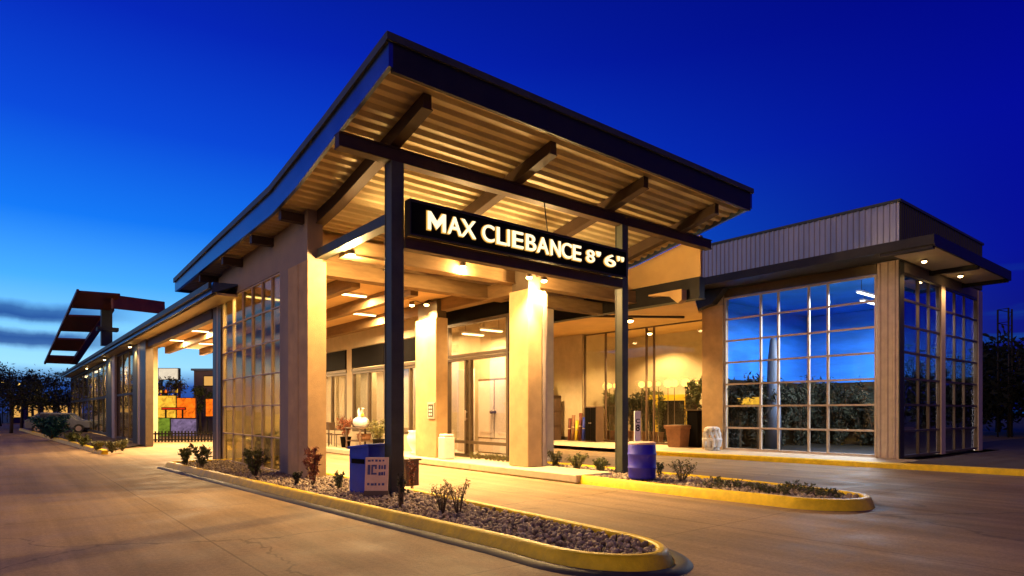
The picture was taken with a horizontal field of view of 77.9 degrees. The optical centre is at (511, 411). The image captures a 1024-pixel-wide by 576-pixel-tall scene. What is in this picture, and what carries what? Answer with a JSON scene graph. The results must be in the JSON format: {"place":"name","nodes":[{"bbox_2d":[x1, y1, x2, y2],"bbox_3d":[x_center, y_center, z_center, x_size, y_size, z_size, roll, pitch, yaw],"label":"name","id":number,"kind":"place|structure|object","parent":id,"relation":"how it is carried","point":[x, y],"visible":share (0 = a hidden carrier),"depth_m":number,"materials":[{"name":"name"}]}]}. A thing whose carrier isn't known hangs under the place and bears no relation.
{"place":"outdoors","nodes":[
{"label":"outdoors","id":0,"kind":"place"},
{"bbox_2d":[407,430,415,453],"bbox_3d":[-3.018,0.945,19.804,0.540,0.740,0.540,0,0,-39],"label":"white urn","id":1,"kind":"object","parent":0,"point":[411,437],"visible":0.53,"depth_m":19.61,"materials":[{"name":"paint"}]},
{"bbox_2d":[326,443,611,482],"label":"walkway","id":2,"kind":"structure","parent":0,"point":[573,475],"depth_m":15.36,"materials":[{"name":"beige paint"}]},
{"bbox_2d":[335,416,353,447],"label":"potted flower","id":3,"kind":"object","parent":2,"relation":"on","point":[344,424],"visible":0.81,"depth_m":23.31,"materials":[{"name":"red plant"}]},
{"bbox_2d":[344,427,379,448],"bbox_3d":[-5.319,0.930,22.573,0.840,0.770,1.240,0,0,-39],"label":"side table","id":4,"kind":"object","parent":2,"relation":"on","point":[346,436],"visible":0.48,"depth_m":22.34,"materials":[{"name":"brown wood"}]},
{"bbox_2d":[353,408,368,426],"bbox_3d":[-5.390,0.194,22.580,0.540,0.698,0.668,0,0,-39],"label":"white vase","id":5,"kind":"object","parent":4,"relation":"on","point":[360,420],"visible":0.94,"depth_m":22.37,"materials":[{"name":"ceramic"}]},
{"bbox_2d":[365,419,384,443],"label":"potted plant","id":6,"kind":"object","parent":2,"relation":"on","point":[381,428],"visible":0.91,"depth_m":21.25,"materials":[{"name":"green plant"}]},
{"bbox_2d":[438,434,453,458],"bbox_3d":[-1.836,0.965,17.737,0.340,0.700,0.340,0,0,-39],"label":"white bollard","id":7,"kind":"object","parent":2,"relation":"on","point":[445,446],"visible":1,"depth_m":17.62,"materials":[{"name":"white plastic"}]},
{"bbox_2d":[0,423,1023,575],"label":"parking lot","id":8,"kind":"structure","parent":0,"point":[67,510],"depth_m":8.60,"materials":[{"name":"concrete"}]},
{"bbox_2d":[0,362,32,425],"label":"dark tree","id":9,"kind":"object","parent":8,"relation":"on","point":[12,379],"visible":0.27,"depth_m":67.31,"materials":[{"name":"green plant"}]},
{"bbox_2d":[0,369,53,432],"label":"dark tree","id":10,"kind":"object","parent":8,"relation":"on","point":[12,398],"visible":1,"depth_m":44.70,"materials":[{"name":"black plant"}]},
{"bbox_2d":[0,369,58,427],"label":"dark tree","id":11,"kind":"object","parent":8,"relation":"on","point":[22,414],"visible":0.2,"depth_m":60.16,"materials":[{"name":"green plant"}]},
{"bbox_2d":[7,399,70,422],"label":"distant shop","id":12,"kind":"structure","parent":8,"relation":"on","point":[17,418],"depth_m":85.82,"materials":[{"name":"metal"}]},
{"bbox_2d":[23,411,72,438],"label":"teal shrub","id":13,"kind":"object","parent":8,"relation":"on","point":[49,426],"visible":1,"depth_m":33.34,"materials":[{"name":"green plant"}]},
{"bbox_2d":[29,370,70,412],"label":"dark tree","id":14,"kind":"object","parent":8,"relation":"on","point":[59,393],"visible":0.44,"depth_m":64.71,"materials":[{"name":"green plant"}]},
{"bbox_2d":[24,412,89,432],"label":"parked car","id":15,"kind":"object","parent":8,"relation":"on","point":[77,423],"visible":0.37,"depth_m":45.18,"materials":[{"name":"grey paint"}]},
{"bbox_2d":[19,428,107,454],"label":"kerb","id":16,"kind":"structure","parent":8,"relation":"on","point":[84,447],"depth_m":28.32,"materials":[{"name":"yellow paint"}]},
{"bbox_2d":[27,428,140,449],"bbox_3d":[-28.819,1.440,40.675,3.500,0.001,44.500,0,0,-39],"label":"grass bed","id":17,"kind":"object","parent":8,"relation":"on","point":[95,437],"visible":0.17,"depth_m":34.43,"materials":[{"name":"green plant"}]},
{"bbox_2d":[8,370,74,412],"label":"dark tree","id":18,"kind":"object","parent":17,"relation":"on","point":[38,407],"visible":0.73,"depth_m":52.85,"materials":[{"name":"green plant"}]},
{"bbox_2d":[104,440,122,452],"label":"grassy plant","id":19,"kind":"object","parent":8,"relation":"on","point":[112,447],"visible":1,"depth_m":22.11,"materials":[{"name":"green plant"}]},
{"bbox_2d":[60,282,237,445],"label":"glazed wing","id":20,"kind":"structure","parent":8,"relation":"on","point":[114,394],"depth_m":30.76,"materials":[{"name":"grey metal"}]},
{"bbox_2d":[71,361,105,434],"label":"window","id":21,"kind":"structure","parent":20,"relation":"in","point":[88,399],"depth_m":44.12,"materials":[{"name":"clear glass"}]},
{"bbox_2d":[44,289,164,364],"bbox_3d":[-27.081,-5.214,42.087,4.830,3.503,15.607,0,0,-43],"label":"slatted awning frame","id":22,"kind":"object","parent":20,"relation":"on","point":[106,304],"visible":0.96,"depth_m":38.88,"materials":[{"name":"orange metal"}]},
{"bbox_2d":[117,348,132,440],"bbox_3d":[-19.649,-0.850,32.271,0.090,4.500,6.100,0,0,-39],"label":"window","id":23,"kind":"structure","parent":20,"relation":"in","point":[124,359],"depth_m":32.51,"materials":[{"name":"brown glass"}]},
{"bbox_2d":[158,418,170,435],"bbox_3d":[-21.995,0.960,40.055,0.859,1.212,0.170,0,0,0],"label":"lit board","id":24,"kind":"object","parent":8,"relation":"on","point":[164,424],"visible":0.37,"depth_m":39.98,"materials":[{"name":"paint"}]},
{"bbox_2d":[158,395,177,417],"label":"lit board","id":25,"kind":"object","parent":8,"relation":"on","point":[167,400],"visible":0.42,"depth_m":40.98,"materials":[{"name":"paint"}]},
{"bbox_2d":[158,368,180,394],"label":"pole sign","id":26,"kind":"object","parent":8,"relation":"on","point":[175,373],"visible":0.57,"depth_m":43.98,"materials":[{"name":"paint"}]},
{"bbox_2d":[158,375,188,394],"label":"yard tree","id":27,"kind":"object","parent":8,"relation":"on","point":[175,384],"visible":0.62,"depth_m":43.23,"materials":[{"name":"green plant"}]},
{"bbox_2d":[153,431,212,441],"bbox_3d":[-16.260,1.225,31.686,3.203,0.550,0.064,0,0,-16],"label":"fence","id":28,"kind":"object","parent":8,"relation":"on","point":[179,439],"visible":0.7,"depth_m":31.59,"materials":[{"name":"black metal"}]},
{"bbox_2d":[171,418,197,435],"bbox_3d":[-20.720,0.960,40.055,1.641,1.111,0.170,0,0,0],"label":"lit board","id":29,"kind":"object","parent":8,"relation":"on","point":[184,424],"visible":0.91,"depth_m":39.98,"materials":[{"name":"paint"}]},
{"bbox_2d":[177,398,196,417],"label":"lit board","id":30,"kind":"object","parent":8,"relation":"on","point":[190,405],"visible":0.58,"depth_m":40.98,"materials":[{"name":"paint"}]},
{"bbox_2d":[190,384,212,434],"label":"yard tree","id":31,"kind":"object","parent":8,"relation":"on","point":[199,390],"visible":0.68,"depth_m":41.91,"materials":[{"name":"green plant"}]},
{"bbox_2d":[191,368,212,432],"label":"dark kiosk","id":32,"kind":"object","parent":8,"relation":"on","point":[203,377],"visible":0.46,"depth_m":46.00,"materials":[{"name":"wood"}]},
{"bbox_2d":[205,398,212,430],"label":"lit board","id":33,"kind":"object","parent":8,"relation":"on","point":[208,407],"visible":0.53,"depth_m":40.98,"materials":[{"name":"paint"}]},
{"bbox_2d":[155,209,636,477],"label":"drive through building","id":34,"kind":"structure","parent":8,"relation":"on","point":[297,348],"depth_m":16.46,"materials":[{"name":"beige paint"}]},
{"bbox_2d":[223,273,279,471],"bbox_3d":[-6.801,-0.915,16.451,0.090,4.590,4.860,0,0,-39],"label":"window","id":35,"kind":"structure","parent":34,"relation":"in","point":[251,320],"depth_m":16.22,"materials":[{"name":"glass"}]},
{"bbox_2d":[326,373,346,430],"bbox_3d":[-7.356,-0.400,26.198,0.250,2.300,3.000,0,0,-39],"label":"window","id":36,"kind":"structure","parent":34,"relation":"in","point":[330,379],"depth_m":26.11,"materials":[{"name":"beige glass"}]},
{"bbox_2d":[352,368,384,431],"bbox_3d":[-5.250,-0.400,23.593,0.250,2.300,2.700,0,0,-39],"label":"window","id":37,"kind":"structure","parent":34,"relation":"in","point":[365,376],"depth_m":23.54,"materials":[{"name":"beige glass"}]},
{"bbox_2d":[404,365,415,433],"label":"window","id":38,"kind":"structure","parent":34,"relation":"in","point":[408,370],"depth_m":21.37,"materials":[{"name":"beige glass"}]},
{"bbox_2d":[427,402,434,418],"bbox_3d":[-2.334,-0.040,18.273,0.059,0.480,0.360,0,0,-39],"label":"call panel","id":39,"kind":"object","parent":34,"relation":"attached to","point":[430,410],"visible":1,"depth_m":18.24,"materials":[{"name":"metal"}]},
{"bbox_2d":[173,30,753,495],"bbox_3d":[-2.462,-2.051,17.971,10.320,6.922,14.550,0,0,-39],"label":"drive through canopy","id":40,"kind":"object","parent":34,"relation":"attached to","point":[397,126],"visible":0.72,"depth_m":12.39,"materials":[{"name":"metal"}]},
{"bbox_2d":[404,198,626,277],"bbox_3d":[0.373,-3.633,12.529,5.530,1.257,0.244,0,0,-39],"label":"clearance sign","id":41,"kind":"object","parent":40,"relation":"hanging from","point":[435,222],"visible":1,"depth_m":12.05,"materials":[{"name":"metal"}]},
{"bbox_2d":[457,369,474,451],"bbox_3d":[-1.523,-0.050,20.819,0.100,2.700,0.900,0,0,-39],"label":"white side panel","id":42,"kind":"object","parent":34,"relation":"on","point":[460,406],"visible":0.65,"depth_m":20.92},
{"bbox_2d":[448,313,508,358],"bbox_3d":[-1.003,-2.135,18.218,0.120,1.030,3.000,0,0,-39],"label":"transom window","id":43,"kind":"structure","parent":34,"relation":"in","point":[450,356],"depth_m":18.10,"materials":[{"name":"brown metal"}]},
{"bbox_2d":[448,352,508,460],"bbox_3d":[-1.029,-0.145,18.196,0.188,2.910,3.000,0,0,-39],"label":"entrance door","id":44,"kind":"structure","parent":34,"relation":"in","point":[468,441],"depth_m":18.45,"materials":[{"name":"brown metal"}]},
{"bbox_2d":[478,378,505,454],"bbox_3d":[-0.417,0.125,19.784,0.580,2.350,1.800,0,0,-39],"label":"door","id":45,"kind":"structure","parent":34,"relation":"on","point":[491,409],"depth_m":19.73,"materials":[{"name":"brown wood"}]},
{"bbox_2d":[404,457,421,485],"bbox_3d":[-1.969,1.150,12.185,0.360,0.520,0.300,0,0,-39],"label":"wooden stand","id":46,"kind":"object","parent":8,"relation":"on","point":[407,470],"visible":0.69,"depth_m":12.09,"materials":[{"name":"brown wood"}]},
{"bbox_2d":[175,459,656,553],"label":"gravel","id":47,"kind":"structure","parent":8,"relation":"on","point":[473,515],"depth_m":8.50,"materials":[{"name":"grey gravel"}]},
{"bbox_2d":[177,445,193,464],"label":"leafy shrub","id":48,"kind":"object","parent":47,"relation":"on","point":[186,455],"visible":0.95,"depth_m":16.23,"materials":[{"name":"green plant"}]},
{"bbox_2d":[188,443,212,466],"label":"leafy shrub","id":49,"kind":"object","parent":47,"relation":"on","point":[202,456],"visible":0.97,"depth_m":15.79,"materials":[{"name":"green plant"}]},
{"bbox_2d":[242,446,271,475],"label":"spiky shrub","id":50,"kind":"object","parent":47,"relation":"on","point":[255,456],"visible":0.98,"depth_m":13.63,"materials":[{"name":"green plant"}]},
{"bbox_2d":[302,446,321,484],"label":"dry shrub","id":51,"kind":"object","parent":47,"relation":"on","point":[313,465],"visible":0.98,"depth_m":11.88,"materials":[{"name":"red plant"}]},
{"bbox_2d":[332,469,345,488],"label":"leafy shrub","id":52,"kind":"object","parent":47,"relation":"on","point":[337,480],"visible":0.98,"depth_m":11.29,"materials":[{"name":"green plant"}]},
{"bbox_2d":[347,443,384,492],"bbox_3d":[-2.505,1.003,10.975,0.550,0.934,0.430,0,0,37],"label":"blue box","id":53,"kind":"object","parent":47,"relation":"on","point":[359,454],"visible":0.64,"depth_m":10.83,"materials":[{"name":"plastic"}]},
{"bbox_2d":[364,457,388,497],"bbox_3d":[-2.226,1.080,10.418,0.400,0.660,0.150,0,0,-2],"label":"poster board","id":54,"kind":"object","parent":47,"relation":"on","point":[376,475],"visible":0.98,"depth_m":10.41,"materials":[{"name":"white plastic"}]},
{"bbox_2d":[396,471,406,508],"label":"dark shrub","id":55,"kind":"object","parent":47,"relation":"on","point":[400,486],"visible":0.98,"depth_m":9.29,"materials":[{"name":"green plant"}]},
{"bbox_2d":[407,458,415,488],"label":"dry shrub","id":56,"kind":"object","parent":47,"relation":"on","point":[411,472],"visible":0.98,"depth_m":11.42,"materials":[{"name":"brown plant"}]},
{"bbox_2d":[428,483,450,513],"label":"twiggy shrub","id":57,"kind":"object","parent":47,"relation":"on","point":[443,504],"visible":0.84,"depth_m":8.84,"materials":[{"name":"brown plant"}]},
{"bbox_2d":[442,478,470,512],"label":"twiggy shrub","id":58,"kind":"object","parent":47,"relation":"on","point":[461,497],"visible":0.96,"depth_m":8.64,"materials":[{"name":"brown plant"}]},
{"bbox_2d":[165,459,673,571],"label":"kerb","id":59,"kind":"structure","parent":8,"relation":"on","point":[660,558],"depth_m":7.35,"materials":[{"name":"yellow paint"}]},
{"bbox_2d":[157,466,693,575],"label":"gutter","id":60,"kind":"object","parent":8,"relation":"on","point":[683,564],"visible":0.84,"depth_m":6.88,"materials":[{"name":"concrete"}]},
{"bbox_2d":[554,395,560,439],"bbox_3d":[1.842,0.350,30.973,0.600,2.300,1.000,0,0,-39],"label":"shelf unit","id":61,"kind":"object","parent":8,"relation":"on","point":[557,417],"visible":0.21,"depth_m":30.62,"materials":[{"name":"brown wood"}]},
{"bbox_2d":[554,301,701,444],"bbox_3d":[2.670,-1.150,26.329,12.050,5.300,16.800,0,0,-39],"label":"storefront","id":62,"kind":"object","parent":8,"relation":"on","point":[670,347],"visible":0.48,"depth_m":29.98,"materials":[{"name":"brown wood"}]},
{"bbox_2d":[584,319,701,443],"bbox_3d":[5.739,-1.155,27.201,0.100,4.990,7.300,0,0,-39],"label":"window frame","id":63,"kind":"structure","parent":62,"relation":"in","point":[646,328],"depth_m":27.16,"materials":[{"name":"brown metal"}]},
{"bbox_2d":[659,400,683,441],"bbox_3d":[6.918,0.405,27.357,0.050,1.790,1.340,0,0,-39],"label":"door","id":64,"kind":"structure","parent":62,"relation":"in","point":[668,414],"depth_m":27.36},
{"bbox_2d":[472,461,874,510],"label":"kerb","id":65,"kind":"structure","parent":8,"relation":"on","point":[863,502],"depth_m":10.68,"materials":[{"name":"yellow paint"}]},
{"bbox_2d":[737,370,776,447],"bbox_3d":[9.180,-0.048,23.809,1.303,3.008,1.379,0,0,-28],"label":"indoor plant","id":66,"kind":"object","parent":8,"relation":"on","point":[752,417],"visible":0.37,"depth_m":23.67,"materials":[{"name":"green plant"}]},
{"bbox_2d":[762,378,796,443],"bbox_3d":[10.454,0.075,24.916,1.596,2.848,1.573,0,0,32],"label":"indoor plant","id":67,"kind":"object","parent":8,"relation":"on","point":[789,398],"visible":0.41,"depth_m":24.55,"materials":[{"name":"green plant"}]},
{"bbox_2d":[765,380,801,445],"bbox_3d":[10.894,0.073,25.646,1.526,2.785,1.628,0,0,-39],"label":"indoor plant","id":68,"kind":"object","parent":8,"relation":"on","point":[797,395],"visible":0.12,"depth_m":25.44,"materials":[{"name":"green plant"}]},
{"bbox_2d":[784,375,821,444],"bbox_3d":[11.773,-0.009,25.976,1.679,2.988,1.557,0,0,-39],"label":"indoor plant","id":69,"kind":"object","parent":8,"relation":"on","point":[799,411],"visible":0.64,"depth_m":25.79,"materials":[{"name":"green plant"}]},
{"bbox_2d":[805,384,836,443],"bbox_3d":[13.154,0.134,27.119,1.292,2.660,1.850,0,0,13],"label":"indoor plant","id":70,"kind":"object","parent":8,"relation":"on","point":[816,419],"visible":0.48,"depth_m":26.81,"materials":[{"name":"green plant"}]},
{"bbox_2d":[656,451,1023,475],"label":"kerb","id":71,"kind":"structure","parent":8,"relation":"on","point":[964,469],"depth_m":17.36,"materials":[{"name":"yellow paint"}]},
{"bbox_2d":[822,384,862,444],"bbox_3d":[13.530,0.182,26.108,1.657,2.746,1.457,0,0,-30],"label":"indoor plant","id":72,"kind":"object","parent":8,"relation":"on","point":[839,436],"visible":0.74,"depth_m":25.95,"materials":[{"name":"green plant"}]},
{"bbox_2d":[845,384,873,444],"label":"indoor plant","id":73,"kind":"object","parent":8,"relation":"on","point":[860,424],"visible":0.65,"depth_m":25.68,"materials":[{"name":"green plant"}]},
{"bbox_2d":[855,376,873,445],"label":"indoor plant","id":74,"kind":"object","parent":8,"relation":"on","point":[867,410],"visible":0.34,"depth_m":24.98,"materials":[{"name":"green plant"}]},
{"bbox_2d":[983,355,1018,427],"bbox_3d":[27.076,-1.453,39.379,7.901,6.222,7.428,0,0,-29],"label":"dark tree","id":75,"kind":"object","parent":8,"relation":"on","point":[986,399],"visible":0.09,"depth_m":37.36,"materials":[{"name":"green plant"}]},
{"bbox_2d":[983,329,1023,436],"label":"dark tree","id":76,"kind":"object","parent":8,"relation":"on","point":[1002,360],"visible":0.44,"depth_m":38.14,"materials":[{"name":"black plant"}]},
{"bbox_2d":[983,324,1023,431],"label":"dark tree","id":77,"kind":"object","parent":8,"relation":"on","point":[1016,413],"visible":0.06,"depth_m":46.98,"materials":[{"name":"green plant"}]},
{"bbox_2d":[997,308,1012,437],"bbox_3d":[29.200,-2.312,37.610,0.787,7.624,0.700,0,0,-39],"label":"lattice mast","id":78,"kind":"object","parent":8,"relation":"on","point":[1008,362],"visible":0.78,"depth_m":37.55,"materials":[{"name":"metal"}]},
{"bbox_2d":[0,413,1023,431],"bbox_3d":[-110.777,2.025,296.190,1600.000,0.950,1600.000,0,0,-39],"label":"ground","id":79,"kind":"structure","parent":0,"point":[1017,427],"depth_m":78.57,"materials":[{"name":"soil"}]},
{"bbox_2d":[0,0,1023,412],"label":"sky","id":80,"kind":"structure","parent":0,"point":[133,133],"materials":[{"name":"blue"}]},
{"bbox_2d":[554,440,915,462],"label":"pavement","id":81,"kind":"structure","parent":0,"point":[612,445],"depth_m":21.28,"materials":[{"name":"concrete"}]},
{"bbox_2d":[585,406,603,441],"bbox_3d":[3.732,0.550,28.894,0.575,1.600,0.700,0,0,-39],"label":"dark cabinet","id":82,"kind":"object","parent":81,"relation":"on","point":[594,423],"visible":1,"depth_m":28.67,"materials":[{"name":"brown wood"}]},
{"bbox_2d":[602,390,614,439],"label":"potted shrub","id":83,"kind":"object","parent":81,"relation":"on","point":[612,417],"visible":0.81,"depth_m":29.75,"materials":[{"name":"green plant"}]},
{"bbox_2d":[628,394,640,440],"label":"potted shrub","id":84,"kind":"object","parent":81,"relation":"on","point":[631,417],"visible":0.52,"depth_m":29.27,"materials":[{"name":"green plant"}]},
{"bbox_2d":[633,388,651,440],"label":"potted shrub","id":85,"kind":"object","parent":81,"relation":"on","point":[638,397],"visible":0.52,"depth_m":28.33,"materials":[{"name":"green plant"}]},
{"bbox_2d":[644,388,657,441],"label":"potted shrub","id":86,"kind":"object","parent":81,"relation":"on","point":[651,421],"visible":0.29,"depth_m":28.52,"materials":[{"name":"green plant"}]},
{"bbox_2d":[649,389,666,442],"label":"potted shrub","id":87,"kind":"object","parent":81,"relation":"on","point":[661,434],"visible":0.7,"depth_m":27.73,"materials":[{"name":"green plant"}]},
{"bbox_2d":[663,424,690,446],"bbox_3d":[6.433,0.920,24.496,0.814,0.860,0.814,0,0,-39],"label":"terracotta planter","id":88,"kind":"object","parent":81,"relation":"on","point":[677,435],"visible":1,"depth_m":24.25,"materials":[{"name":"ceramic"}]},
{"bbox_2d":[679,385,701,421],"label":"potted shrub","id":89,"kind":"object","parent":81,"relation":"on","point":[689,404],"visible":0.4,"depth_m":26.24,"materials":[{"name":"green plant"}]},
{"bbox_2d":[686,409,701,446],"bbox_3d":[7.106,0.625,24.460,0.560,1.450,0.540,0,0,-39],"label":"tall planter","id":90,"kind":"object","parent":81,"relation":"on","point":[694,418],"visible":0.77,"depth_m":24.24,"materials":[{"name":"brown metal"}]},
{"bbox_2d":[686,376,701,408],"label":"trailing shrub","id":91,"kind":"object","parent":90,"relation":"in","point":[695,389],"visible":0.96,"depth_m":24.34,"materials":[{"name":"green plant"}]},
{"bbox_2d":[702,427,721,450],"bbox_3d":[7.114,0.951,22.539,0.699,0.862,0.693,0,0,-39],"label":"garden stool","id":92,"kind":"object","parent":81,"relation":"on","point":[715,442],"visible":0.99,"depth_m":22.33,"materials":[{"name":"white paint"}]},
{"bbox_2d":[696,198,1010,458],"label":"glass pavilion","id":93,"kind":"structure","parent":81,"relation":"on","point":[784,303],"depth_m":21.10,"materials":[{"name":"paint"}]},
{"bbox_2d":[728,372,758,447],"bbox_3d":[8.213,-0.112,23.533,1.563,3.038,1.928,0,0,2],"label":"indoor plant","id":94,"kind":"object","parent":93,"relation":"on","point":[734,437],"visible":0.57,"depth_m":23.24,"materials":[{"name":"green plant"}]},
{"bbox_2d":[737,396,758,448],"bbox_3d":[8.572,0.400,22.947,0.100,1.920,0.920,0,0,-39],"label":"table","id":95,"kind":"object","parent":93,"relation":"on","point":[754,401],"visible":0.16,"depth_m":22.78,"materials":[{"name":"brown metal"}]},
{"bbox_2d":[724,274,876,456],"bbox_3d":[9.293,-1.380,20.893,0.090,5.440,5.100,0,0,-39],"label":"window","id":96,"kind":"structure","parent":93,"relation":"in","point":[828,306],"depth_m":20.50,"materials":[{"name":"metal"}]},
{"bbox_2d":[806,376,839,443],"bbox_3d":[13.275,-0.058,27.042,1.624,2.970,1.474,0,0,-15],"label":"indoor plant","id":97,"kind":"object","parent":93,"relation":"on","point":[822,388],"visible":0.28,"depth_m":26.76,"materials":[{"name":"green plant"}]},
{"bbox_2d":[904,273,939,456],"bbox_3d":[12.658,-1.380,19.614,3.105,5.440,0.090,0,0,-39],"label":"window","id":98,"kind":"structure","parent":93,"relation":"in","point":[921,297],"depth_m":19.63,"materials":[{"name":"clear glass"}]},
{"bbox_2d":[946,288,977,452],"bbox_3d":[15.500,-1.380,21.911,3.445,5.440,0.090,0,0,-39],"label":"window","id":99,"kind":"structure","parent":93,"relation":"in","point":[961,309],"depth_m":21.97,"materials":[{"name":"glass"}]},
{"bbox_2d":[903,438,1023,468],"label":"mulch bed","id":100,"kind":"object","parent":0,"point":[1009,453],"visible":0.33,"depth_m":18.67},
{"bbox_2d":[1002,365,1023,417],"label":"dark tree","id":101,"kind":"object","parent":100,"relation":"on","point":[1021,397],"visible":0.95,"depth_m":36.70,"materials":[{"name":"green plant"}]},
{"label":"planting bed","id":102,"kind":"structure","parent":0,"visible":0},
{"bbox_2d":[547,450,562,465],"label":"flowering shrub","id":103,"kind":"object","parent":102,"relation":"on","point":[555,457],"visible":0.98,"depth_m":16.00,"materials":[{"name":"green plant"}]},
{"bbox_2d":[563,452,588,468],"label":"flowering shrub","id":104,"kind":"object","parent":102,"relation":"on","point":[575,463],"visible":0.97,"depth_m":15.14,"materials":[{"name":"green plant"}]},
{"bbox_2d":[592,457,610,470],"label":"leafy shrub","id":105,"kind":"object","parent":102,"relation":"on","point":[598,465],"visible":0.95,"depth_m":14.70,"materials":[{"name":"green plant"}]},
{"bbox_2d":[634,411,640,440],"bbox_3d":[2.610,0.700,13.189,0.140,1.440,0.044,0,0,-14],"label":"marker post","id":106,"kind":"object","parent":102,"relation":"on","point":[637,425],"visible":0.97,"depth_m":13.17,"materials":[{"name":"white paint"}]},
{"bbox_2d":[666,459,696,480],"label":"twiggy shrub","id":107,"kind":"object","parent":102,"relation":"on","point":[675,466],"visible":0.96,"depth_m":12.53,"materials":[{"name":"brown plant"}]},
{"bbox_2d":[547,463,859,498],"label":"gravel","id":108,"kind":"structure","parent":102,"relation":"on","point":[692,481],"depth_m":12.12,"materials":[{"name":"grey gravel"}]},
{"bbox_2d":[627,441,656,479],"bbox_3d":[2.623,0.970,12.791,0.580,0.740,0.580,0,0,-39],"label":"plastic barrel","id":109,"kind":"object","parent":108,"relation":"on","point":[642,460],"visible":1,"depth_m":12.55,"materials":[{"name":"blue plastic"}]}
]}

